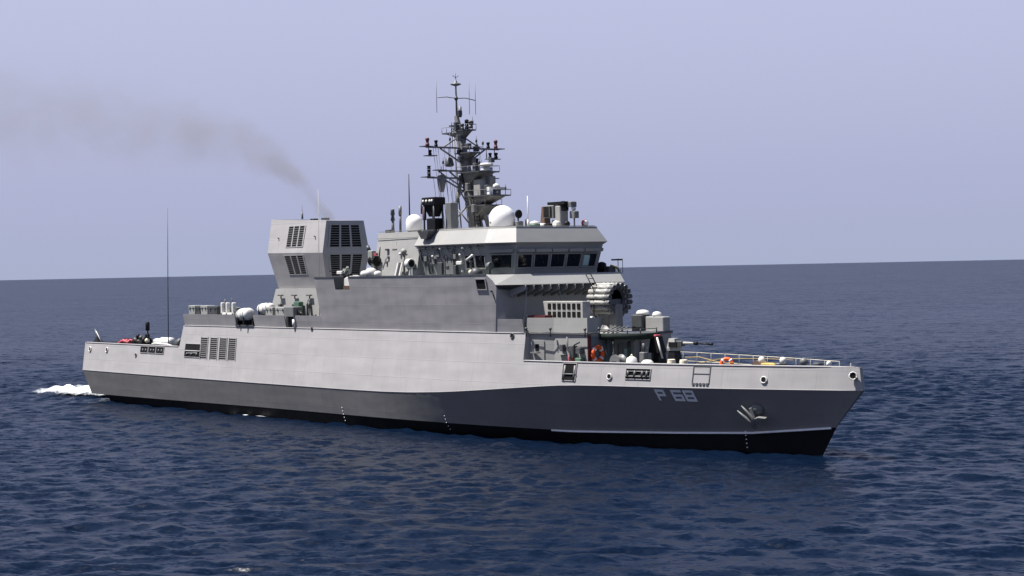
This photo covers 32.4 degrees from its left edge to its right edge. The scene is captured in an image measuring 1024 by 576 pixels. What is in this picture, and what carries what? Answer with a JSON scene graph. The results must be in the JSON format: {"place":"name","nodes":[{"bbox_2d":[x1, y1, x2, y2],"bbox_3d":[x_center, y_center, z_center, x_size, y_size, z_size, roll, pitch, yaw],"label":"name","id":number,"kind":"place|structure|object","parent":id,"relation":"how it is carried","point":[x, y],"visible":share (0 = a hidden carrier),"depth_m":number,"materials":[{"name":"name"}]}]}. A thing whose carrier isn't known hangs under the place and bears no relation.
{"place":"outdoors","nodes":[
{"label":"outdoors","id":0,"kind":"place"},
{"bbox_2d":[0,259,1023,575],"bbox_3d":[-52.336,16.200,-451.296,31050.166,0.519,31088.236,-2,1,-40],"label":"sea","id":1,"kind":"structure","parent":0,"point":[916,469],"depth_m":89.46,"materials":[{"name":"liquid"}]},
{"bbox_2d":[45,384,102,394],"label":"wake foam","id":2,"kind":"object","parent":1,"relation":"on","point":[73,389],"visible":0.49,"depth_m":152.43,"materials":[{"name":"white"}]},
{"bbox_2d":[83,73,864,455],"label":"warship","id":3,"kind":"object","parent":1,"relation":"on","point":[429,329],"visible":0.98,"depth_m":109.17,"materials":[{"name":"grey paint"}]},
{"bbox_2d":[118,338,132,343],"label":"inflatable bundle","id":4,"kind":"object","parent":3,"relation":"on","point":[127,340],"visible":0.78,"depth_m":143.31,"materials":[{"name":"red plastic"}]},
{"bbox_2d":[152,342,172,345],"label":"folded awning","id":5,"kind":"object","parent":3,"relation":"attached to","point":[156,343],"visible":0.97,"depth_m":137.77,"materials":[{"name":"white fabric"}]},
{"bbox_2d":[153,337,174,345],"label":"inflatable boat","id":6,"kind":"object","parent":3,"relation":"on","point":[165,340],"visible":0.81,"depth_m":137.85,"materials":[{"name":"white paint"}]},
{"bbox_2d":[188,305,200,313],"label":"deck locker","id":7,"kind":"object","parent":3,"relation":"on","point":[192,309],"visible":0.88,"depth_m":133.77,"materials":[{"name":"grey metal"}]},
{"bbox_2d":[195,306,200,313],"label":"deck locker","id":8,"kind":"object","parent":3,"relation":"on","point":[198,309],"visible":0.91,"depth_m":133.09,"materials":[{"name":"grey metal"}]},
{"bbox_2d":[200,305,214,313],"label":"deck locker","id":9,"kind":"object","parent":3,"relation":"on","point":[204,309],"visible":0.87,"depth_m":132.40,"materials":[{"name":"grey metal"}]},
{"bbox_2d":[208,306,220,314],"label":"deck locker","id":10,"kind":"object","parent":3,"relation":"on","point":[214,309],"visible":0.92,"depth_m":131.23,"materials":[{"name":"grey metal"}]},
{"bbox_2d":[221,299,239,314],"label":"rescue gear frame","id":11,"kind":"object","parent":3,"relation":"on","point":[233,309],"visible":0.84,"depth_m":130.28,"materials":[{"name":"white paint"}]},
{"bbox_2d":[236,308,254,324],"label":"life raft","id":12,"kind":"object","parent":3,"relation":"on","point":[245,315],"visible":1,"depth_m":127.09,"materials":[{"name":"white paint"}]},
{"bbox_2d":[257,303,274,314],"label":"life raft","id":13,"kind":"object","parent":3,"relation":"on","point":[261,310],"visible":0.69,"depth_m":126.77,"materials":[{"name":"white paint"}]},
{"bbox_2d":[265,307,275,314],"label":"deck locker","id":14,"kind":"object","parent":3,"relation":"on","point":[270,311],"visible":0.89,"depth_m":125.31,"materials":[{"name":"grey metal"}]},
{"bbox_2d":[275,307,287,326],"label":"deck locker","id":15,"kind":"object","parent":3,"relation":"on","point":[279,310],"visible":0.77,"depth_m":124.26,"materials":[{"name":"grey paint"}]},
{"bbox_2d":[343,275,358,288],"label":"covered stores","id":16,"kind":"structure","parent":3,"relation":"on","point":[346,284],"depth_m":117.01,"materials":[{"name":"white paint"}]},
{"bbox_2d":[365,268,376,275],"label":"fender","id":17,"kind":"object","parent":3,"relation":"on","point":[369,271],"visible":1,"depth_m":114.51,"materials":[{"name":"white paint"}]},
{"bbox_2d":[374,271,381,275],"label":"fender","id":18,"kind":"object","parent":3,"relation":"on","point":[377,273],"visible":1,"depth_m":114.06,"materials":[{"name":"white paint"}]},
{"bbox_2d":[591,345,604,361],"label":"lifebuoy","id":19,"kind":"object","parent":3,"relation":"attached to","point":[601,350],"visible":0.98,"depth_m":101.28,"materials":[{"name":"orange plastic"}]},
{"bbox_2d":[609,354,626,362],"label":"reel","id":20,"kind":"object","parent":3,"relation":"on","point":[619,358],"visible":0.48,"depth_m":100.04,"materials":[{"name":"grey metal"}]},
{"bbox_2d":[626,354,637,362],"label":"cargo bag","id":21,"kind":"object","parent":3,"relation":"on","point":[631,359],"visible":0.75,"depth_m":98.89,"materials":[{"name":"white fabric"}]},
{"bbox_2d":[641,360,653,362],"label":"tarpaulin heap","id":22,"kind":"object","parent":3,"relation":"on","point":[647,361],"visible":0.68,"depth_m":98.44,"materials":[{"name":"white fabric"}]},
{"bbox_2d":[667,359,675,363],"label":"rope coil","id":23,"kind":"object","parent":3,"relation":"on","point":[672,361],"visible":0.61,"depth_m":98.35,"materials":[{"name":"beige fabric"}]},
{"bbox_2d":[679,359,687,363],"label":"rope coil","id":24,"kind":"object","parent":3,"relation":"on","point":[684,361],"visible":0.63,"depth_m":97.63,"materials":[{"name":"beige fabric"}]},
{"bbox_2d":[719,357,733,364],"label":"lifebuoy","id":25,"kind":"object","parent":3,"relation":"attached to","point":[723,360],"visible":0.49,"depth_m":97.47,"materials":[{"name":"orange plastic"}]},
{"bbox_2d":[737,404,765,429],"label":"anchor","id":26,"kind":"object","parent":3,"relation":"attached to","point":[756,410],"visible":1,"depth_m":93.66,"materials":[{"name":"grey metal"}]},
{"bbox_2d":[0,0,1023,279],"label":"sky","id":27,"kind":"structure","parent":0,"point":[687,132],"materials":[{"name":"blue"}]},
{"bbox_2d":[636,310,649,314],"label":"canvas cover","id":28,"kind":"object","parent":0,"point":[642,312],"visible":1,"depth_m":105.25,"materials":[{"name":"white fabric"}]},
{"bbox_2d":[652,311,661,315],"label":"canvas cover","id":29,"kind":"object","parent":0,"point":[656,313],"visible":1,"depth_m":104.50,"materials":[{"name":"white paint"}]}
]}

